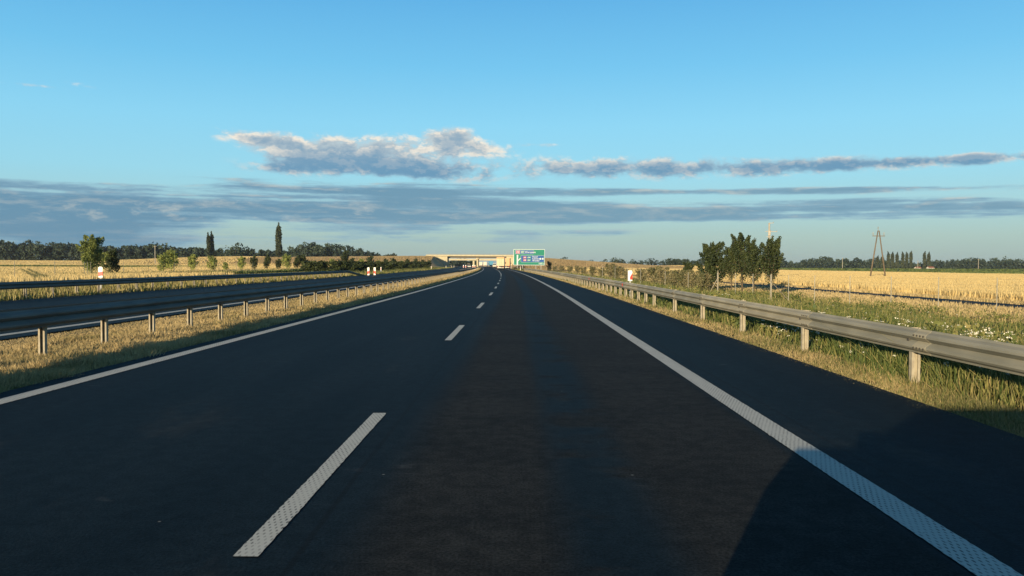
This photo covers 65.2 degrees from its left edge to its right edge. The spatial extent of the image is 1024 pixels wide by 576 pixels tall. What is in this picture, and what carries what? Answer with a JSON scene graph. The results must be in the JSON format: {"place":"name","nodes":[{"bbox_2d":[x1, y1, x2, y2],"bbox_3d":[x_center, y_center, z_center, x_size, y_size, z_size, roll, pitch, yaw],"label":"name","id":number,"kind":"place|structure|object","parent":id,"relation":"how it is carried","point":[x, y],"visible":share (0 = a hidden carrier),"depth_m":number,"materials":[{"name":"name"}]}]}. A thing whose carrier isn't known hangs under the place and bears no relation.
{"place":"outdoors","nodes":[
{"label":"outdoors","id":0,"kind":"place"},
{"bbox_2d":[0,266,473,339],"bbox_3d":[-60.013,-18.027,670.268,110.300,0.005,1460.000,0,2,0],"label":"road","id":1,"kind":"structure","parent":0,"point":[25,303],"depth_m":34.66,"materials":[{"name":"grey asphalt"}]},
{"bbox_2d":[33,256,698,269],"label":"bank grass","id":2,"kind":"structure","parent":0,"point":[568,262],"depth_m":446.29,"materials":[{"name":"green plant"}]},
{"bbox_2d":[0,266,1023,575],"bbox_3d":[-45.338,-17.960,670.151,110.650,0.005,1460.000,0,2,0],"label":"road","id":3,"kind":"structure","parent":0,"point":[498,422],"depth_m":6.34,"materials":[{"name":"black asphalt"}]},
{"bbox_2d":[497,257,505,269],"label":"truck","id":4,"kind":"object","parent":3,"relation":"on","point":[501,262],"visible":0.98,"depth_m":261.89,"materials":[{"name":"beige paint"}]},
{"bbox_2d":[505,258,510,268],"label":"truck","id":5,"kind":"object","parent":3,"relation":"on","point":[508,262],"visible":0.63,"depth_m":299.85,"materials":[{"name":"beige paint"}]},
{"bbox_2d":[0,257,1023,434],"bbox_3d":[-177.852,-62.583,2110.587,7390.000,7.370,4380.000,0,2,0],"label":"ground","id":6,"kind":"structure","parent":0,"point":[435,262],"depth_m":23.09,"materials":[{"name":"plant"}]},
{"bbox_2d":[20,268,50,280],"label":"track weeds","id":7,"kind":"object","parent":6,"relation":"on","point":[36,274],"visible":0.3,"depth_m":81.05,"materials":[{"name":"brown plant"}]},
{"bbox_2d":[75,234,108,273],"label":"young tree","id":8,"kind":"object","parent":6,"relation":"on","point":[90,252],"visible":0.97,"depth_m":100.99,"materials":[{"name":"green plant"}]},
{"bbox_2d":[98,267,102,288],"bbox_3d":[-21.433,-0.421,41.697,0.220,1.375,0.066,0,2,0],"label":"warning board","id":9,"kind":"object","parent":6,"relation":"on","point":[100,272],"visible":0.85,"depth_m":41.66,"materials":[{"name":"white plastic"}]},
{"bbox_2d":[102,249,120,272],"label":"young tree","id":10,"kind":"object","parent":6,"relation":"on","point":[112,260],"visible":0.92,"depth_m":106.11,"materials":[{"name":"green plant"}]},
{"bbox_2d":[1,261,244,276],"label":"wire fence","id":11,"kind":"object","parent":6,"relation":"on","point":[14,266],"visible":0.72,"depth_m":86.32,"materials":[{"name":"metal"}]},
{"bbox_2d":[0,239,322,260],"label":"woodland","id":12,"kind":"object","parent":6,"relation":"on","point":[40,251],"visible":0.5,"depth_m":600.05,"materials":[{"name":"green plant"}]},
{"bbox_2d":[157,253,171,270],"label":"young tree","id":13,"kind":"object","parent":6,"relation":"on","point":[163,259],"visible":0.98,"depth_m":126.03,"materials":[{"name":"green plant"}]},
{"bbox_2d":[166,250,178,270],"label":"young tree","id":14,"kind":"object","parent":6,"relation":"on","point":[173,254],"visible":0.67,"depth_m":130.16,"materials":[{"name":"green plant"}]},
{"bbox_2d":[49,267,305,274],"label":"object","id":15,"kind":"object","parent":6,"relation":"on","point":[259,271],"visible":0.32,"depth_m":144.79,"materials":[{"name":"yellow plant"}]},
{"bbox_2d":[0,270,358,298],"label":"guard rail","id":16,"kind":"object","parent":6,"relation":"on","point":[26,285],"visible":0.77,"depth_m":44.24,"materials":[{"name":"metal"}]},
{"bbox_2d":[0,256,366,281],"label":"wheat","id":17,"kind":"object","parent":6,"relation":"on","point":[22,275],"visible":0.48,"depth_m":145.10,"materials":[{"name":"beige plant"}]},
{"bbox_2d":[187,253,198,269],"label":"young tree","id":18,"kind":"object","parent":6,"relation":"on","point":[192,258],"visible":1,"depth_m":138.12,"materials":[{"name":"green plant"}]},
{"bbox_2d":[206,231,214,256],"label":"poplar","id":19,"kind":"object","parent":6,"relation":"on","point":[210,248],"visible":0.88,"depth_m":480.84,"materials":[{"name":"green plant"}]},
{"bbox_2d":[206,256,217,269],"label":"young tree","id":20,"kind":"object","parent":6,"relation":"on","point":[211,260],"visible":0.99,"depth_m":146.12,"materials":[{"name":"green plant"}]},
{"bbox_2d":[222,262,228,269],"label":"young tree","id":21,"kind":"object","parent":6,"relation":"on","point":[225,266],"visible":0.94,"depth_m":153.25,"materials":[{"name":"green plant"}]},
{"bbox_2d":[0,267,452,300],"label":"verge grass","id":22,"kind":"structure","parent":6,"relation":"on","point":[17,294],"depth_m":47.89,"materials":[{"name":"yellow plant"}]},
{"bbox_2d":[222,242,249,255],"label":"tree","id":23,"kind":"object","parent":6,"relation":"on","point":[235,253],"visible":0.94,"depth_m":559.29,"materials":[{"name":"green plant"}]},
{"bbox_2d":[0,266,478,355],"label":"guard rail","id":24,"kind":"object","parent":6,"relation":"on","point":[41,319],"visible":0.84,"depth_m":17.45,"materials":[{"name":"metal"}]},
{"bbox_2d":[237,256,245,269],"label":"young tree","id":25,"kind":"object","parent":6,"relation":"on","point":[241,260],"visible":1,"depth_m":160.11,"materials":[{"name":"green plant"}]},
{"bbox_2d":[249,256,257,268],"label":"young tree","id":26,"kind":"object","parent":6,"relation":"on","point":[254,262],"visible":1,"depth_m":165.99,"materials":[{"name":"green plant"}]},
{"bbox_2d":[263,255,270,268],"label":"young tree","id":27,"kind":"object","parent":6,"relation":"on","point":[267,260],"visible":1,"depth_m":172.25,"materials":[{"name":"green plant"}]},
{"bbox_2d":[275,258,281,268],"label":"young tree","id":28,"kind":"object","parent":6,"relation":"on","point":[278,263],"visible":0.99,"depth_m":178.10,"materials":[{"name":"green plant"}]},
{"bbox_2d":[275,222,282,256],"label":"poplar","id":29,"kind":"object","parent":6,"relation":"on","point":[278,245],"visible":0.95,"depth_m":469.55,"materials":[{"name":"green plant"}]},
{"bbox_2d":[280,253,291,268],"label":"young tree","id":30,"kind":"object","parent":6,"relation":"on","point":[286,259],"visible":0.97,"depth_m":184.24,"materials":[{"name":"green plant"}]},
{"bbox_2d":[293,255,302,268],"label":"young tree","id":31,"kind":"object","parent":6,"relation":"on","point":[297,261],"visible":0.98,"depth_m":190.23,"materials":[{"name":"green plant"}]},
{"bbox_2d":[300,254,308,260],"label":"young tree","id":32,"kind":"object","parent":6,"relation":"on","point":[303,257],"visible":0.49,"depth_m":195.68,"materials":[{"name":"green plant"}]},
{"bbox_2d":[299,260,331,271],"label":"hedge shrub","id":33,"kind":"object","parent":6,"relation":"on","point":[316,266],"visible":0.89,"depth_m":111.42,"materials":[{"name":"green plant"}]},
{"bbox_2d":[308,260,334,271],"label":"hedge shrub","id":34,"kind":"object","parent":6,"relation":"on","point":[329,262],"visible":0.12,"depth_m":119.72,"materials":[{"name":"green plant"}]},
{"bbox_2d":[329,260,350,270],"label":"hedge shrub","id":35,"kind":"object","parent":6,"relation":"on","point":[342,266],"visible":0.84,"depth_m":128.33,"materials":[{"name":"green plant"}]},
{"bbox_2d":[287,241,396,256],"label":"woodland","id":36,"kind":"object","parent":6,"relation":"on","point":[327,250],"visible":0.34,"depth_m":638.75,"materials":[{"name":"green plant"}]},
{"bbox_2d":[338,250,348,260],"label":"young tree","id":37,"kind":"object","parent":6,"relation":"on","point":[345,255],"visible":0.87,"depth_m":246.04,"materials":[{"name":"green plant"}]},
{"bbox_2d":[350,260,372,270],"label":"hedge shrub","id":38,"kind":"object","parent":6,"relation":"on","point":[360,265],"visible":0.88,"depth_m":146.43,"materials":[{"name":"green plant"}]},
{"bbox_2d":[366,255,374,261],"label":"bush","id":39,"kind":"object","parent":6,"relation":"on","point":[370,258],"visible":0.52,"depth_m":276.00,"materials":[{"name":"green plant"}]},
{"bbox_2d":[368,260,384,269],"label":"hedge shrub","id":40,"kind":"object","parent":6,"relation":"on","point":[377,264],"visible":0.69,"depth_m":166.58,"materials":[{"name":"green plant"}]},
{"bbox_2d":[382,261,398,269],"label":"hedge shrub","id":41,"kind":"object","parent":6,"relation":"on","point":[389,265],"visible":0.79,"depth_m":188.79,"materials":[{"name":"green plant"}]},
{"bbox_2d":[395,261,410,268],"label":"hedge shrub","id":42,"kind":"object","parent":6,"relation":"on","point":[402,264],"visible":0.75,"depth_m":213.14,"materials":[{"name":"green plant"}]},
{"bbox_2d":[407,261,417,267],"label":"hedge shrub","id":43,"kind":"object","parent":6,"relation":"on","point":[413,264],"visible":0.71,"depth_m":240.47,"materials":[{"name":"green plant"}]},
{"bbox_2d":[416,261,424,267],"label":"hedge shrub","id":44,"kind":"object","parent":6,"relation":"on","point":[420,264],"visible":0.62,"depth_m":269.02,"materials":[{"name":"green plant"}]},
{"bbox_2d":[422,261,431,267],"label":"hedge shrub","id":45,"kind":"object","parent":6,"relation":"on","point":[427,264],"visible":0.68,"depth_m":299.40,"materials":[{"name":"green plant"}]},
{"bbox_2d":[449,258,482,265],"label":"woodland","id":46,"kind":"object","parent":6,"relation":"on","point":[458,262],"visible":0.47,"depth_m":758.62,"materials":[{"name":"green plant"}]},
{"bbox_2d":[426,254,513,266],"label":"overpass","id":47,"kind":"object","parent":6,"relation":"on","point":[443,260],"visible":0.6,"depth_m":476.76,"materials":[{"name":"grey concrete"}]},
{"bbox_2d":[449,259,496,266],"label":"overpass","id":48,"kind":"object","parent":6,"relation":"on","point":[474,260],"visible":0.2,"depth_m":654.93,"materials":[{"name":"concrete"}]},
{"bbox_2d":[0,265,1023,273],"bbox_3d":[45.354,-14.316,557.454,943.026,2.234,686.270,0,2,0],"label":"crop","id":49,"kind":"object","parent":6,"relation":"on","point":[995,271],"visible":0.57,"depth_m":420.15,"materials":[{"name":"yellow plant"}]},
{"bbox_2d":[513,249,544,268],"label":"road sign","id":50,"kind":"object","parent":6,"relation":"on","point":[522,257],"visible":1,"depth_m":299.64,"materials":[{"name":"green metal"}]},
{"bbox_2d":[546,261,551,270],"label":"shrub","id":51,"kind":"object","parent":6,"relation":"on","point":[549,263],"visible":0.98,"depth_m":305.48,"materials":[{"name":"green plant"}]},
{"bbox_2d":[567,266,572,271],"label":"shrub","id":52,"kind":"object","parent":6,"relation":"on","point":[569,268],"visible":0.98,"depth_m":251.42,"materials":[{"name":"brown plant"}]},
{"bbox_2d":[573,266,580,273],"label":"shrub","id":53,"kind":"object","parent":6,"relation":"on","point":[576,268],"visible":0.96,"depth_m":229.48,"materials":[{"name":"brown plant"}]},
{"bbox_2d":[580,266,588,274],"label":"shrub","id":54,"kind":"object","parent":6,"relation":"on","point":[584,270],"visible":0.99,"depth_m":207.66,"materials":[{"name":"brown plant"}]},
{"bbox_2d":[589,266,597,276],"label":"shrub","id":55,"kind":"object","parent":6,"relation":"on","point":[593,270],"visible":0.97,"depth_m":185.53,"materials":[{"name":"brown plant"}]},
{"bbox_2d":[597,268,605,276],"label":"shrub","id":56,"kind":"object","parent":6,"relation":"on","point":[599,270],"visible":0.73,"depth_m":165.61,"materials":[{"name":"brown plant"}]},
{"bbox_2d":[603,263,620,277],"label":"shrub","id":57,"kind":"object","parent":6,"relation":"on","point":[609,267],"visible":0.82,"depth_m":145.56,"materials":[{"name":"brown plant"}]},
{"bbox_2d":[610,257,624,262],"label":"tree","id":58,"kind":"object","parent":6,"relation":"on","point":[616,261],"visible":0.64,"depth_m":638.37,"materials":[{"name":"green plant"}]},
{"bbox_2d":[612,265,625,279],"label":"shrub","id":59,"kind":"object","parent":6,"relation":"on","point":[619,269],"visible":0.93,"depth_m":135.55,"materials":[{"name":"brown plant"}]},
{"bbox_2d":[628,270,631,296],"bbox_3d":[5.929,-0.228,40.179,0.212,1.314,0.064,0,2,0],"label":"warning board","id":60,"kind":"object","parent":6,"relation":"on","point":[629,275],"visible":0.9,"depth_m":40.14,"materials":[{"name":"white plastic"}]},
{"bbox_2d":[635,268,646,282],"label":"shrub","id":61,"kind":"object","parent":6,"relation":"on","point":[642,273],"visible":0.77,"depth_m":117.57,"materials":[{"name":"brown plant"}]},
{"bbox_2d":[642,258,655,264],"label":"tree","id":62,"kind":"object","parent":6,"relation":"on","point":[650,260],"visible":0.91,"depth_m":639.21,"materials":[{"name":"green plant"}]},
{"bbox_2d":[644,266,658,282],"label":"shrub","id":63,"kind":"object","parent":6,"relation":"on","point":[651,271],"visible":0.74,"depth_m":106.61,"materials":[{"name":"green plant"}]},
{"bbox_2d":[651,266,670,284],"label":"shrub","id":64,"kind":"object","parent":6,"relation":"on","point":[662,275],"visible":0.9,"depth_m":98.59,"materials":[{"name":"green plant"}]},
{"bbox_2d":[658,259,670,264],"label":"tree","id":65,"kind":"object","parent":6,"relation":"on","point":[662,263],"visible":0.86,"depth_m":636.97,"materials":[{"name":"green plant"}]},
{"bbox_2d":[668,258,675,264],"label":"tree","id":66,"kind":"object","parent":6,"relation":"on","point":[672,262],"visible":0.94,"depth_m":636.25,"materials":[{"name":"green plant"}]},
{"bbox_2d":[665,269,679,285],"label":"shrub","id":67,"kind":"object","parent":6,"relation":"on","point":[674,280],"visible":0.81,"depth_m":92.62,"materials":[{"name":"green plant"}]},
{"bbox_2d":[675,259,686,264],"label":"tree","id":68,"kind":"object","parent":6,"relation":"on","point":[677,262],"visible":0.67,"depth_m":636.42,"materials":[{"name":"green plant"}]},
{"bbox_2d":[676,269,692,287],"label":"shrub","id":69,"kind":"object","parent":6,"relation":"on","point":[682,275],"visible":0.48,"depth_m":86.53,"materials":[{"name":"green plant"}]},
{"bbox_2d":[683,261,694,274],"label":"leafy tree","id":70,"kind":"object","parent":6,"relation":"on","point":[687,265],"visible":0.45,"depth_m":117.44,"materials":[{"name":"green plant"}]},
{"bbox_2d":[683,270,700,287],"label":"shrub","id":71,"kind":"object","parent":6,"relation":"on","point":[691,276],"visible":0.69,"depth_m":81.66,"materials":[{"name":"green plant"}]},
{"bbox_2d":[692,273,711,290],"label":"shrub","id":72,"kind":"object","parent":6,"relation":"on","point":[702,284],"visible":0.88,"depth_m":77.69,"materials":[{"name":"green plant"}]},
{"bbox_2d":[695,241,729,288],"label":"leafy tree","id":73,"kind":"object","parent":6,"relation":"on","point":[712,254],"visible":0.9,"depth_m":85.29,"materials":[{"name":"green plant"}]},
{"bbox_2d":[718,244,737,289],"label":"leafy tree","id":74,"kind":"object","parent":6,"relation":"on","point":[725,263],"visible":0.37,"depth_m":84.64,"materials":[{"name":"green plant"}]},
{"bbox_2d":[728,232,755,290],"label":"leafy tree","id":75,"kind":"object","parent":6,"relation":"on","point":[738,247],"visible":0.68,"depth_m":79.47,"materials":[{"name":"green plant"}]},
{"bbox_2d":[739,241,766,291],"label":"leafy tree","id":76,"kind":"object","parent":6,"relation":"on","point":[751,256],"visible":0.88,"depth_m":75.55,"materials":[{"name":"green plant"}]},
{"bbox_2d":[512,268,1023,437],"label":"verge weeds","id":77,"kind":"object","parent":6,"relation":"on","point":[953,375],"visible":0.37,"depth_m":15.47,"materials":[{"name":"green plant"}]},
{"bbox_2d":[765,222,776,238],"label":"utility pole","id":78,"kind":"object","parent":6,"relation":"on","point":[769,231],"visible":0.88,"depth_m":149.13,"materials":[{"name":"concrete"}]},
{"bbox_2d":[759,235,783,283],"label":"leafy tree","id":79,"kind":"object","parent":6,"relation":"on","point":[771,256],"visible":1,"depth_m":69.34,"materials":[{"name":"green plant"}]},
{"bbox_2d":[522,268,1023,382],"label":"guard rail","id":80,"kind":"object","parent":6,"relation":"on","point":[916,342],"visible":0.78,"depth_m":11.69,"materials":[{"name":"metal"}]},
{"bbox_2d":[555,271,1023,323],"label":"roadside straw","id":81,"kind":"object","parent":6,"relation":"on","point":[947,304],"visible":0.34,"depth_m":58.00,"materials":[{"name":"yellow plant"}]},
{"bbox_2d":[564,265,1023,300],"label":"wheat","id":82,"kind":"object","parent":6,"relation":"on","point":[984,285],"visible":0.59,"depth_m":108.93,"materials":[{"name":"beige plant"}]},
{"bbox_2d":[574,277,1023,394],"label":"weed clumps","id":83,"kind":"object","parent":6,"relation":"on","point":[970,325],"visible":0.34,"depth_m":28.86,"materials":[{"name":"green plant"}]},
{"bbox_2d":[586,271,1023,304],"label":"service road grass","id":84,"kind":"structure","parent":6,"relation":"on","point":[993,300],"depth_m":73.86,"materials":[{"name":"green plant"}]},
{"bbox_2d":[602,266,1023,309],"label":"wire fence","id":85,"kind":"object","parent":6,"relation":"on","point":[770,280],"visible":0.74,"depth_m":58.32,"materials":[{"name":"metal"}]},
{"bbox_2d":[667,256,1023,268],"bbox_3d":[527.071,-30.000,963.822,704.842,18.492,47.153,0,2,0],"label":"woodland","id":86,"kind":"object","parent":6,"relation":"on","point":[857,262],"visible":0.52,"depth_m":954.65,"materials":[{"name":"green plant"}]},
{"bbox_2d":[669,287,1023,378],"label":"wild flowers","id":87,"kind":"object","parent":6,"relation":"on","point":[908,326],"visible":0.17,"depth_m":16.08,"materials":[{"name":"white plant"}]},
{"bbox_2d":[875,255,878,267],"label":"poplar","id":88,"kind":"object","parent":6,"relation":"on","point":[877,262],"visible":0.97,"depth_m":895.35,"materials":[{"name":"green plant"}]},
{"bbox_2d":[870,227,885,275],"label":"utility pole","id":89,"kind":"object","parent":6,"relation":"on","point":[881,253],"visible":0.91,"depth_m":164.15,"materials":[{"name":"brown wood"}]},
{"bbox_2d":[886,251,889,267],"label":"poplar","id":90,"kind":"object","parent":6,"relation":"on","point":[888,261],"visible":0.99,"depth_m":895.17,"materials":[{"name":"green plant"}]},
{"bbox_2d":[890,252,894,267],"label":"poplar","id":91,"kind":"object","parent":6,"relation":"on","point":[892,261],"visible":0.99,"depth_m":895.07,"materials":[{"name":"green plant"}]},
{"bbox_2d":[895,252,898,267],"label":"poplar","id":92,"kind":"object","parent":6,"relation":"on","point":[896,261],"visible":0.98,"depth_m":895.24,"materials":[{"name":"green plant"}]},
{"bbox_2d":[901,252,904,267],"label":"poplar","id":93,"kind":"object","parent":6,"relation":"on","point":[902,260],"visible":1,"depth_m":895.21,"materials":[{"name":"green plant"}]},
{"bbox_2d":[905,252,908,268],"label":"poplar","id":94,"kind":"object","parent":6,"relation":"on","point":[906,260],"visible":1,"depth_m":894.89,"materials":[{"name":"green plant"}]},
{"bbox_2d":[909,251,912,267],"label":"poplar","id":95,"kind":"object","parent":6,"relation":"on","point":[910,259],"visible":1,"depth_m":895.15,"materials":[{"name":"green plant"}]},
{"bbox_2d":[922,251,926,268],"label":"poplar","id":96,"kind":"object","parent":6,"relation":"on","point":[924,258],"visible":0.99,"depth_m":895.02,"materials":[{"name":"green plant"}]},
{"bbox_2d":[926,251,930,265],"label":"poplar","id":97,"kind":"object","parent":6,"relation":"on","point":[928,260],"visible":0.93,"depth_m":894.89,"materials":[{"name":"green plant"}]},
{"bbox_2d":[0,0,1023,266],"label":"sky","id":98,"kind":"structure","parent":0,"point":[595,130],"materials":[{"name":"blue"}]},
{"bbox_2d":[591,272,1023,308],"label":"service road","id":99,"kind":"structure","parent":0,"point":[959,301],"depth_m":67.88,"materials":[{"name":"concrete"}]}
]}

